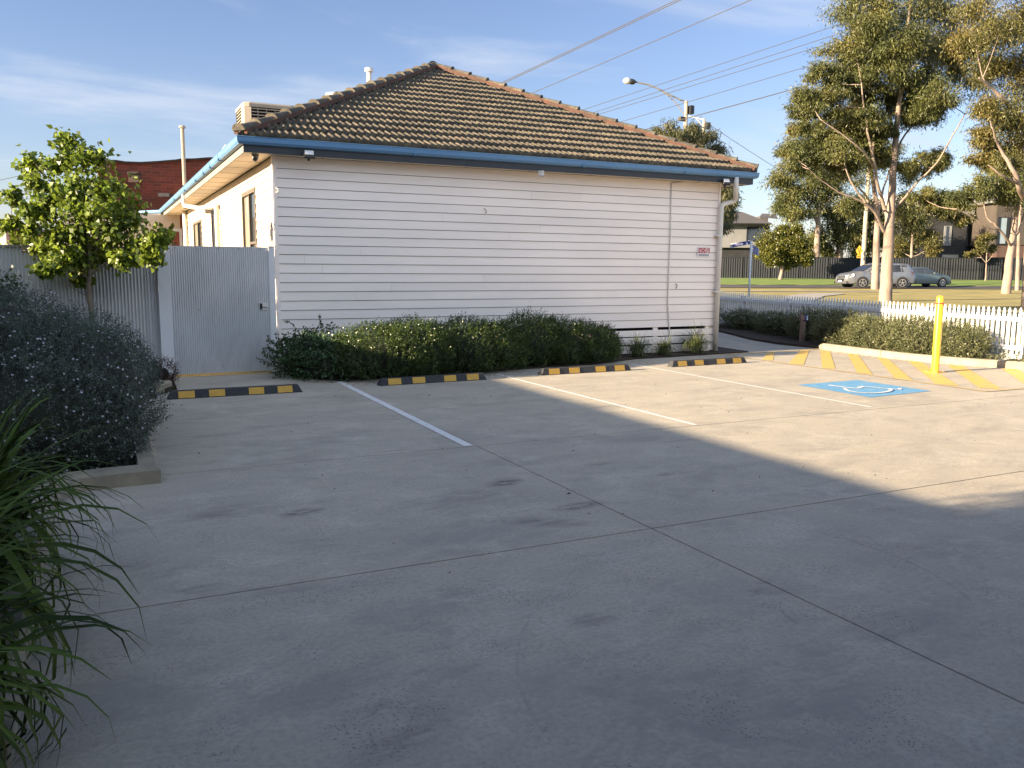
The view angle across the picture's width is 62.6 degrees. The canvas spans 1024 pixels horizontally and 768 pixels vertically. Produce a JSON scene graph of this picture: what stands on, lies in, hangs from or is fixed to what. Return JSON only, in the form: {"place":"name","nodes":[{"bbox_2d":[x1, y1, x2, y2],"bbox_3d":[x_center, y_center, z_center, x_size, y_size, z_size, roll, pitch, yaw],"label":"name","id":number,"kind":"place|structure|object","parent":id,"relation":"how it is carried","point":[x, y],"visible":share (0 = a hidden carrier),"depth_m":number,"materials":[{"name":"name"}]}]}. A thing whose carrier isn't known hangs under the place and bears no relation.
{"place":"outdoors","nodes":[
{"label":"outdoors","id":0,"kind":"place"},
{"bbox_2d":[0,0,1023,257],"label":"sky","id":1,"kind":"structure","parent":0,"point":[129,73],"materials":[{"name":"blue"}]},
{"bbox_2d":[11,349,1023,767],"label":"car park","id":2,"kind":"structure","parent":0,"point":[837,585],"depth_m":4.41,"materials":[{"name":"concrete"}]},
{"bbox_2d":[0,380,171,767],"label":"kerb","id":3,"kind":"structure","parent":2,"relation":"on","point":[145,470],"depth_m":6.09,"materials":[{"name":"concrete"}]},
{"bbox_2d":[176,373,262,377],"bbox_3d":[-4.358,-0.137,12.754,1.350,0.001,0.090,-3,9,-26],"label":"threshold line","id":4,"kind":"object","parent":2,"relation":"on","point":[219,375],"visible":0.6,"depth_m":12.68,"materials":[{"name":"yellow paint"}]},
{"bbox_2d":[167,384,301,399],"bbox_3d":[-3.515,0.093,10.746,1.645,0.100,0.149,-3,9,-26],"label":"wheel stop","id":5,"kind":"object","parent":2,"relation":"on","point":[231,391],"visible":0.91,"depth_m":10.68,"materials":[{"name":"rubber"}]},
{"bbox_2d":[267,246,276,371],"bbox_3d":[-3.690,-1.144,13.010,0.102,1.943,0.052,-3,9,-26],"label":"gate post","id":6,"kind":"object","parent":2,"relation":"on","point":[272,290],"visible":0.76,"depth_m":12.96,"materials":[{"name":"metal"}]},
{"bbox_2d":[335,381,471,445],"bbox_3d":[-1.449,0.263,9.921,0.090,0.001,4.921,-3,8,-25],"label":"parking line","id":7,"kind":"object","parent":2,"relation":"on","point":[434,428],"visible":1,"depth_m":9.24,"materials":[{"name":"white paint"}]},
{"bbox_2d":[377,372,486,385],"bbox_3d":[-1.132,-0.075,12.089,1.645,0.100,0.149,-4,9,-27],"label":"wheel stop","id":8,"kind":"object","parent":2,"relation":"on","point":[390,381],"visible":1,"depth_m":12.02,"materials":[{"name":"rubber"}]},
{"bbox_2d":[538,364,630,374],"bbox_3d":[1.168,-0.232,13.359,1.645,0.100,0.149,-3,9,-26],"label":"wheel stop","id":9,"kind":"object","parent":2,"relation":"on","point":[582,369],"visible":1,"depth_m":13.29,"materials":[{"name":"rubber"}]},
{"bbox_2d":[497,374,696,424],"bbox_3d":[0.848,0.138,10.947,0.050,0.001,4.772,-4,9,-27],"label":"parking line","id":10,"kind":"object","parent":2,"relation":"on","point":[603,401],"visible":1,"depth_m":10.38,"materials":[{"name":"white paint"}]},
{"bbox_2d":[181,351,1013,572],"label":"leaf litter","id":11,"kind":"object","parent":2,"relation":"on","point":[657,425],"visible":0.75,"depth_m":11.18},
{"bbox_2d":[667,357,746,366],"bbox_3d":[3.393,-0.386,14.593,1.645,0.100,0.149,-4,9,-27],"label":"wheel stop","id":12,"kind":"object","parent":2,"relation":"on","point":[701,362],"visible":1,"depth_m":14.51,"materials":[{"name":"rubber"}]},
{"bbox_2d":[632,364,870,406],"bbox_3d":[3.178,-0.035,12.331,0.045,0.001,5.040,-3,9,-26],"label":"parking line","id":13,"kind":"object","parent":2,"relation":"on","point":[758,386],"visible":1,"depth_m":11.72,"materials":[{"name":"white paint"}]},
{"bbox_2d":[801,380,928,396],"bbox_3d":[4.891,0.055,11.736,1.260,0.001,1.340,-3,9,-26],"label":"accessible bay panel","id":14,"kind":"object","parent":2,"relation":"on","point":[871,389],"visible":1,"depth_m":11.69,"materials":[{"name":"blue paint"}]},
{"bbox_2d":[829,385,901,392],"bbox_3d":[4.835,0.075,11.527,0.966,0.007,0.737,3,8,21],"label":"accessible symbol","id":15,"kind":"object","parent":14,"relation":"on","point":[890,389],"visible":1,"depth_m":11.62,"materials":[{"name":"white paint"}]},
{"bbox_2d":[722,349,1023,390],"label":"hatched zone border","id":16,"kind":"object","parent":2,"relation":"on","point":[869,374],"visible":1,"depth_m":13.25,"materials":[{"name":"yellow paint"}]},
{"bbox_2d":[763,349,1023,388],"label":"hatched zone","id":17,"kind":"object","parent":2,"relation":"on","point":[895,371],"visible":1,"depth_m":14.02,"materials":[{"name":"yellow paint"}]},
{"bbox_2d":[924,296,944,372],"bbox_3d":[6.867,-0.805,13.593,0.230,1.230,0.230,-3,9,-26],"label":"bollard","id":18,"kind":"object","parent":17,"relation":"on","point":[938,323],"visible":1,"depth_m":13.55,"materials":[{"name":"metal"}]},
{"bbox_2d":[819,343,1023,369],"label":"kerb","id":19,"kind":"structure","parent":2,"relation":"on","point":[993,363],"depth_m":15.28,"materials":[{"name":"concrete"}]},
{"bbox_2d":[501,0,675,82],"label":"overhead wire","id":20,"kind":"object","parent":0,"point":[591,40],"visible":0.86,"depth_m":25.06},
{"bbox_2d":[504,0,680,82],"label":"overhead wire","id":21,"kind":"object","parent":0,"point":[596,39],"visible":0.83,"depth_m":25.13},
{"bbox_2d":[174,284,1023,389],"bbox_3d":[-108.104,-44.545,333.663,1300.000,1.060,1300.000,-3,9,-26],"label":"lawn","id":22,"kind":"structure","parent":0,"point":[990,298],"depth_m":41.73,"materials":[{"name":"plant"}]},
{"bbox_2d":[0,228,55,244],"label":"white building","id":23,"kind":"structure","parent":22,"relation":"on","point":[4,239],"depth_m":35.55,"materials":[{"name":"brick"}]},
{"bbox_2d":[0,245,161,374],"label":"metal fence","id":24,"kind":"object","parent":22,"relation":"on","point":[132,296],"visible":0.3,"depth_m":12.03,"materials":[{"name":"metal"}]},
{"bbox_2d":[1,375,173,564],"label":"garden bed","id":25,"kind":"object","parent":22,"relation":"on","point":[165,391],"visible":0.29,"depth_m":6.81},
{"bbox_2d":[0,266,27,309],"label":"climber plant","id":26,"kind":"object","parent":25,"relation":"on","point":[9,285],"visible":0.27,"depth_m":10.87,"materials":[{"name":"green plant"}]},
{"bbox_2d":[0,378,144,594],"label":"strap leaf plant","id":27,"kind":"object","parent":25,"relation":"on","point":[6,461],"visible":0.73,"depth_m":4.24,"materials":[{"name":"plant"}]},
{"bbox_2d":[0,534,150,767],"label":"strap leaf plant","id":28,"kind":"object","parent":25,"relation":"on","point":[13,706],"visible":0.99,"depth_m":2.63,"materials":[{"name":"plant"}]},
{"bbox_2d":[0,431,158,689],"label":"strap leaf plant","id":29,"kind":"object","parent":25,"relation":"on","point":[7,578],"visible":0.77,"depth_m":3.36,"materials":[{"name":"plant"}]},
{"bbox_2d":[0,263,173,483],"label":"flowering shrub","id":30,"kind":"object","parent":25,"relation":"on","point":[88,364],"visible":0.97,"depth_m":6.67,"materials":[{"name":"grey plant"}]},
{"bbox_2d":[0,125,176,319],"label":"lime green tree","id":31,"kind":"object","parent":25,"relation":"on","point":[120,214],"visible":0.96,"depth_m":11.23,"materials":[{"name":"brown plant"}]},
{"bbox_2d":[157,245,174,376],"bbox_3d":[-5.065,-1.112,12.317,0.184,2.048,0.082,-3,9,-26],"label":"gate post","id":32,"kind":"object","parent":25,"relation":"on","point":[165,309],"visible":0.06,"depth_m":12.29,"materials":[{"name":"metal"}]},
{"bbox_2d":[169,246,271,374],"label":"side gate","id":33,"kind":"structure","parent":32,"relation":"attached to","point":[220,297],"depth_m":12.67,"materials":[{"name":"grey metal"}]},
{"bbox_2d":[150,354,181,384],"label":"heather plant","id":34,"kind":"object","parent":25,"relation":"on","point":[166,373],"visible":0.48,"depth_m":11.46,"materials":[{"name":"grey plant"}]},
{"bbox_2d":[97,157,212,245],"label":"brick building","id":35,"kind":"structure","parent":22,"relation":"on","point":[161,183],"depth_m":30.78,"materials":[{"name":"red brick"}]},
{"bbox_2d":[179,125,187,210],"bbox_3d":[-11.969,-6.029,30.982,0.240,6.718,0.240,-3,9,-26],"label":"vent pipe","id":36,"kind":"object","parent":22,"relation":"on","point":[182,127],"visible":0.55,"depth_m":30.62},
{"bbox_2d":[63,61,759,369],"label":"weatherboard house","id":37,"kind":"structure","parent":22,"relation":"on","point":[423,190],"depth_m":14.75,"materials":[{"name":"paint"}]},
{"bbox_2d":[168,228,182,245],"bbox_3d":[-10.881,-3.643,27.360,0.422,2.773,0.060,-3,9,-26],"label":"door","id":38,"kind":"structure","parent":37,"relation":"in","point":[178,238],"depth_m":27.22,"materials":[{"name":"white paint"}]},
{"bbox_2d":[193,219,204,245],"bbox_3d":[-8.471,-3.565,22.823,0.100,1.660,2.050,-3,9,-26],"label":"window","id":39,"kind":"structure","parent":37,"relation":"in","point":[197,228],"depth_m":22.75,"materials":[{"name":"beige glass"}]},
{"bbox_2d":[211,210,215,245],"bbox_3d":[-6.803,-2.589,19.511,0.080,2.830,1.150,-3,9,-26],"label":"door","id":40,"kind":"structure","parent":37,"relation":"in","point":[212,212],"depth_m":19.75,"materials":[{"name":"paint"}]},
{"bbox_2d":[241,188,257,246],"bbox_3d":[-4.666,-2.496,15.073,0.100,1.860,1.450,-3,9,-26],"label":"window","id":41,"kind":"structure","parent":37,"relation":"in","point":[249,223],"depth_m":15.02,"materials":[{"name":"beige glass"}]},
{"bbox_2d":[252,154,258,161],"bbox_3d":[-3.836,-3.381,12.600,0.107,0.115,0.125,-3,9,-26],"label":"security camera","id":42,"kind":"object","parent":37,"relation":"attached to","point":[255,157],"visible":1,"depth_m":12.55,"materials":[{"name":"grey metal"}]},
{"bbox_2d":[221,102,293,161],"bbox_3d":[-4.884,-4.842,16.433,1.273,1.263,2.359,0,8,-5],"label":"roof cooler","id":43,"kind":"object","parent":37,"relation":"on","point":[246,112],"visible":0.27,"depth_m":16.42,"materials":[{"name":"beige plastic"}]},
{"bbox_2d":[303,150,314,160],"bbox_3d":[-3.047,-3.428,12.648,0.170,0.152,0.102,-3,9,-26],"label":"floodlight","id":44,"kind":"object","parent":37,"relation":"attached to","point":[308,154],"visible":1,"depth_m":12.62,"materials":[{"name":"black plastic"}]},
{"bbox_2d":[538,171,544,177],"bbox_3d":[0.499,-3.592,14.430,0.125,0.118,0.107,2,8,12],"label":"security camera","id":45,"kind":"object","parent":37,"relation":"attached to","point":[541,173],"visible":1,"depth_m":14.39,"materials":[{"name":"white plastic"}]},
{"bbox_2d":[697,248,709,256],"bbox_3d":[3.752,-2.577,16.491,0.300,0.180,0.008,-3,9,-26],"label":"no smoking sign","id":46,"kind":"object","parent":37,"relation":"attached to","point":[703,252],"visible":1,"depth_m":16.49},
{"bbox_2d":[721,179,730,186],"bbox_3d":[4.081,-3.839,16.090,0.170,0.152,0.102,-3,9,-26],"label":"floodlight","id":47,"kind":"object","parent":37,"relation":"attached to","point":[725,182],"visible":1,"depth_m":16.06,"materials":[{"name":"black plastic"}]},
{"bbox_2d":[288,347,748,380],"bbox_3d":[1.295,-1.088,20.167,7.720,0.075,16.988,1,8,8],"label":"garden bed","id":48,"kind":"object","parent":22,"relation":"on","point":[722,350],"visible":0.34,"depth_m":14.92,"materials":[{"name":"soil"}]},
{"bbox_2d":[256,314,370,382],"bbox_3d":[-2.780,-0.526,12.628,1.870,1.045,1.631,8,11,44],"label":"shrub","id":49,"kind":"object","parent":48,"relation":"on","point":[307,356],"visible":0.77,"depth_m":12.25,"materials":[{"name":"green plant"}]},
{"bbox_2d":[320,314,459,380],"bbox_3d":[-1.797,-0.578,12.651,2.152,0.991,1.774,-3,9,-26],"label":"hedge shrub","id":50,"kind":"object","parent":48,"relation":"on","point":[392,348],"visible":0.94,"depth_m":12.25,"materials":[{"name":"green plant"}]},
{"bbox_2d":[422,311,532,374],"bbox_3d":[-0.581,-0.679,13.457,2.120,0.995,1.646,-3,9,-26],"label":"hedge shrub","id":51,"kind":"object","parent":48,"relation":"on","point":[480,345],"visible":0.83,"depth_m":13.07,"materials":[{"name":"green plant"}]},
{"bbox_2d":[488,306,599,366],"bbox_3d":[0.510,-0.792,14.270,2.234,1.069,1.463,-3,9,-26],"label":"hedge shrub","id":52,"kind":"object","parent":48,"relation":"on","point":[553,340],"visible":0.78,"depth_m":13.97,"materials":[{"name":"green plant"}]},
{"bbox_2d":[568,318,625,362],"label":"hedge shrub","id":53,"kind":"object","parent":48,"relation":"on","point":[609,341],"visible":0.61,"depth_m":14.50,"materials":[{"name":"green plant"}]},
{"bbox_2d":[621,331,656,357],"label":"grass tuft","id":54,"kind":"object","parent":48,"relation":"on","point":[637,350],"visible":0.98,"depth_m":15.57,"materials":[{"name":"green plant"}]},
{"bbox_2d":[648,332,681,355],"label":"grass tuft","id":55,"kind":"object","parent":48,"relation":"on","point":[665,348],"visible":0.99,"depth_m":15.89,"materials":[{"name":"green plant"}]},
{"bbox_2d":[673,322,718,353],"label":"grass tuft","id":56,"kind":"object","parent":48,"relation":"on","point":[695,345],"visible":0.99,"depth_m":16.31,"materials":[{"name":"green plant"}]},
{"bbox_2d":[623,78,693,130],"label":"street light","id":57,"kind":"object","parent":22,"relation":"on","point":[689,110],"visible":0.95,"depth_m":52.05,"materials":[{"name":"grey metal"}]},
{"bbox_2d":[601,20,903,113],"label":"overhead wire","id":58,"kind":"object","parent":57,"relation":"attached to","point":[721,76],"visible":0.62,"depth_m":49.30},
{"bbox_2d":[621,1,1023,121],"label":"overhead wire","id":59,"kind":"object","parent":57,"relation":"attached to","point":[743,85],"visible":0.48,"depth_m":48.91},
{"bbox_2d":[650,116,744,234],"bbox_3d":[6.053,-5.221,26.786,3.526,6.430,3.207,-3,9,-26],"label":"weeping gum","id":60,"kind":"object","parent":22,"relation":"on","point":[695,134],"visible":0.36,"depth_m":26.32,"materials":[{"name":"green plant"}]},
{"bbox_2d":[730,240,758,307],"bbox_3d":[8.009,-3.697,28.979,1.005,2.447,0.503,1,8,3],"label":"street sign","id":61,"kind":"object","parent":22,"relation":"on","point":[755,249],"visible":1,"depth_m":28.77,"materials":[{"name":"metal"}]},
{"bbox_2d":[718,324,975,357],"bbox_3d":[6.665,-1.121,20.559,2.572,0.100,17.084,-2,8,-17],"label":"garden bed","id":62,"kind":"object","parent":22,"relation":"on","point":[755,335],"visible":0.29,"depth_m":20.03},
{"bbox_2d":[719,302,725,325],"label":"sage shrub","id":63,"kind":"object","parent":62,"relation":"on","point":[721,312],"visible":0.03,"depth_m":23.97,"materials":[{"name":"green plant"}]},
{"bbox_2d":[719,305,772,329],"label":"sage shrub","id":64,"kind":"object","parent":62,"relation":"on","point":[738,320],"visible":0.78,"depth_m":22.81,"materials":[{"name":"green plant"}]},
{"bbox_2d":[748,309,797,335],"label":"sage shrub","id":65,"kind":"object","parent":62,"relation":"on","point":[772,325],"visible":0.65,"depth_m":20.95,"materials":[{"name":"green plant"}]},
{"bbox_2d":[799,315,803,341],"bbox_3d":[6.431,-1.224,18.768,0.080,0.620,0.060,-3,9,-26],"label":"garden stake","id":66,"kind":"object","parent":62,"relation":"on","point":[801,317],"visible":0.96,"depth_m":18.75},
{"bbox_2d":[800,312,808,340],"bbox_3d":[6.557,-1.272,18.944,0.185,0.670,0.085,-3,9,-26],"label":"tap post","id":67,"kind":"object","parent":62,"relation":"on","point":[805,319],"visible":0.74,"depth_m":18.92,"materials":[{"name":"brown plastic"}]},
{"bbox_2d":[782,303,832,340],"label":"sage shrub","id":68,"kind":"object","parent":62,"relation":"on","point":[796,327],"visible":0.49,"depth_m":19.45,"materials":[{"name":"green plant"}]},
{"bbox_2d":[805,304,871,345],"bbox_3d":[6.951,-1.191,17.975,1.362,1.043,1.592,-3,9,-26],"label":"sage shrub","id":69,"kind":"object","parent":62,"relation":"on","point":[829,333],"visible":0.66,"depth_m":17.77,"materials":[{"name":"green plant"}]},
{"bbox_2d":[837,311,904,351],"bbox_3d":[7.309,-1.013,17.006,1.240,0.923,1.577,-6,10,-39],"label":"sage shrub","id":70,"kind":"object","parent":62,"relation":"on","point":[864,335],"visible":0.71,"depth_m":16.85,"materials":[{"name":"green plant"}]},
{"bbox_2d":[876,312,954,354],"bbox_3d":[7.668,-0.902,16.048,1.141,0.968,1.714,-3,9,-26],"label":"sage shrub","id":71,"kind":"object","parent":62,"relation":"on","point":[911,337],"visible":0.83,"depth_m":15.88,"materials":[{"name":"green plant"}]},
{"bbox_2d":[926,314,995,358],"bbox_3d":[8.122,-0.805,15.284,1.106,0.998,1.414,-3,9,-26],"label":"sage shrub","id":72,"kind":"object","parent":62,"relation":"on","point":[963,342],"visible":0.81,"depth_m":14.99,"materials":[{"name":"green plant"}]},
{"bbox_2d":[986,351,1023,361],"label":"ground cover plant","id":73,"kind":"object","parent":62,"relation":"on","point":[1004,357],"visible":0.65,"depth_m":14.48,"materials":[{"name":"green plant"}]},
{"bbox_2d":[800,115,933,288],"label":"gum tree","id":74,"kind":"object","parent":22,"relation":"on","point":[911,223],"visible":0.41,"depth_m":54.94,"materials":[{"name":"green plant"}]},
{"bbox_2d":[719,292,1023,360],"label":"picket fence","id":75,"kind":"object","parent":22,"relation":"on","point":[760,302],"visible":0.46,"depth_m":17.39,"materials":[{"name":"white paint"}]},
{"bbox_2d":[772,0,1004,301],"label":"gum tree","id":76,"kind":"object","parent":22,"relation":"on","point":[856,73],"visible":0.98,"depth_m":36.32,"materials":[{"name":"green plant"}]},
{"bbox_2d":[901,158,1023,293],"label":"gum tree","id":77,"kind":"object","parent":22,"relation":"on","point":[1001,190],"visible":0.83,"depth_m":47.40,"materials":[{"name":"green plant"}]},
{"bbox_2d":[930,0,1023,307],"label":"gum tree","id":78,"kind":"object","parent":22,"relation":"on","point":[1005,159],"visible":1,"depth_m":31.55,"materials":[{"name":"green plant"}]},
{"bbox_2d":[1005,177,1023,290],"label":"gum tree","id":79,"kind":"object","parent":22,"relation":"on","point":[1017,280],"visible":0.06,"depth_m":54.32,"materials":[{"name":"brown plant"}]},
{"bbox_2d":[533,0,750,92],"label":"overhead wire","id":80,"kind":"object","parent":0,"point":[646,44],"visible":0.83,"depth_m":27.00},
{"bbox_2d":[647,82,819,128],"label":"overhead wire","id":81,"kind":"object","parent":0,"point":[732,105],"visible":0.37,"depth_m":46.88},
{"bbox_2d":[718,332,815,351],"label":"path","id":82,"kind":"structure","parent":0,"point":[731,341],"depth_m":18.43,"materials":[{"name":"concrete"}]},
{"bbox_2d":[769,293,842,306],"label":"side path","id":83,"kind":"structure","parent":0,"point":[814,295],"depth_m":43.21,"materials":[{"name":"concrete"}]},
{"bbox_2d":[720,290,895,291],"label":"footpath","id":84,"kind":"structure","parent":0,"point":[821,291],"depth_m":50.16,"materials":[{"name":"concrete"}]},
{"bbox_2d":[720,285,1021,288],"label":"road","id":85,"kind":"structure","parent":0,"point":[855,286],"depth_m":60.47,"materials":[{"name":"asphalt"}]},
{"bbox_2d":[688,116,710,131],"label":"utility pole","id":86,"kind":"object","parent":85,"relation":"on","point":[705,124],"visible":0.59,"depth_m":58.02,"materials":[{"name":"white metal"}]},
{"bbox_2d":[583,2,904,109],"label":"overhead wire","id":87,"kind":"object","parent":86,"relation":"attached to","point":[710,67],"visible":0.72,"depth_m":49.49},
{"bbox_2d":[596,15,894,111],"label":"overhead wire","id":88,"kind":"object","parent":86,"relation":"attached to","point":[718,72],"visible":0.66,"depth_m":49.20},
{"bbox_2d":[713,127,795,180],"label":"overhead wire","id":89,"kind":"object","parent":86,"relation":"attached to","point":[750,151],"visible":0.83,"depth_m":60.13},
{"bbox_2d":[861,168,869,264],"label":"utility pole","id":90,"kind":"object","parent":85,"relation":"on","point":[864,241],"depth_m":60.95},
{"bbox_2d":[856,245,862,257],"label":"road sign","id":91,"kind":"object","parent":90,"relation":"attached to","point":[859,250],"visible":1,"depth_m":60.80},
{"bbox_2d":[834,262,915,288],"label":"car","id":92,"kind":"object","parent":85,"relation":"on","point":[904,275],"visible":0.73,"depth_m":57.82,"materials":[{"name":"silver metal"}]},
{"bbox_2d":[893,267,950,286],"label":"car","id":93,"kind":"object","parent":85,"relation":"on","point":[925,276],"visible":0.58,"depth_m":60.83,"materials":[{"name":"grey paint"}]},
{"bbox_2d":[721,278,1021,285],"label":"grass verge","id":94,"kind":"object","parent":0,"point":[787,281],"depth_m":67.37,"materials":[{"name":"plant"}]},
{"bbox_2d":[722,212,777,256],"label":"house","id":95,"kind":"structure","parent":94,"relation":"on","point":[747,226],"depth_m":86.77,"materials":[{"name":"paint"}]},
{"bbox_2d":[746,227,768,240],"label":"window","id":96,"kind":"structure","parent":95,"relation":"in","point":[751,231],"depth_m":86.63,"materials":[{"name":"grey glass"}]},
{"bbox_2d":[749,220,817,279],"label":"round tree","id":97,"kind":"object","parent":94,"relation":"on","point":[785,247],"visible":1,"depth_m":69.37,"materials":[{"name":"green plant"}]},
{"bbox_2d":[757,162,849,256],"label":"gum tree","id":98,"kind":"object","parent":94,"relation":"on","point":[785,207],"visible":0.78,"depth_m":77.59,"materials":[{"name":"green plant"}]},
{"bbox_2d":[806,192,887,257],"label":"gum tree","id":99,"kind":"object","parent":94,"relation":"on","point":[840,235],"visible":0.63,"depth_m":79.95,"materials":[{"name":"green plant"}]},
{"bbox_2d":[721,257,1022,280],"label":"steel fence","id":100,"kind":"object","parent":94,"relation":"on","point":[951,268],"visible":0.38,"depth_m":74.20,"materials":[{"name":"metal"}]},
{"bbox_2d":[844,192,919,257],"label":"gum tree","id":101,"kind":"object","parent":94,"relation":"on","point":[882,238],"visible":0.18,"depth_m":81.50,"materials":[{"name":"green plant"}]},
{"bbox_2d":[870,195,974,257],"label":"modern house","id":102,"kind":"structure","parent":94,"relation":"on","point":[954,242],"depth_m":88.74,"materials":[{"name":"brick"}]},
{"bbox_2d":[943,226,951,245],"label":"window","id":103,"kind":"structure","parent":102,"relation":"in","point":[947,229],"depth_m":88.62,"materials":[{"name":"grey glass"}]},
{"bbox_2d":[940,254,959,257],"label":"window","id":104,"kind":"structure","parent":102,"relation":"in","point":[946,255],"depth_m":88.90,"materials":[{"name":"grey glass"}]},
{"bbox_2d":[893,199,979,257],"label":"gum tree","id":105,"kind":"object","parent":94,"relation":"on","point":[931,244],"visible":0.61,"depth_m":74.58,"materials":[{"name":"green plant"}]},
{"bbox_2d":[963,231,999,280],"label":"young tree","id":106,"kind":"object","parent":94,"relation":"on","point":[982,245],"visible":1,"depth_m":70.06,"materials":[{"name":"green plant"}]},
{"bbox_2d":[967,199,1023,257],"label":"brown building","id":107,"kind":"structure","parent":94,"relation":"on","point":[999,219],"depth_m":85.04,"materials":[{"name":"brick"}]},
{"bbox_2d":[996,217,1009,243],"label":"window","id":108,"kind":"structure","parent":107,"relation":"in","point":[1003,223],"depth_m":84.58,"materials":[{"name":"glass"}]}
]}

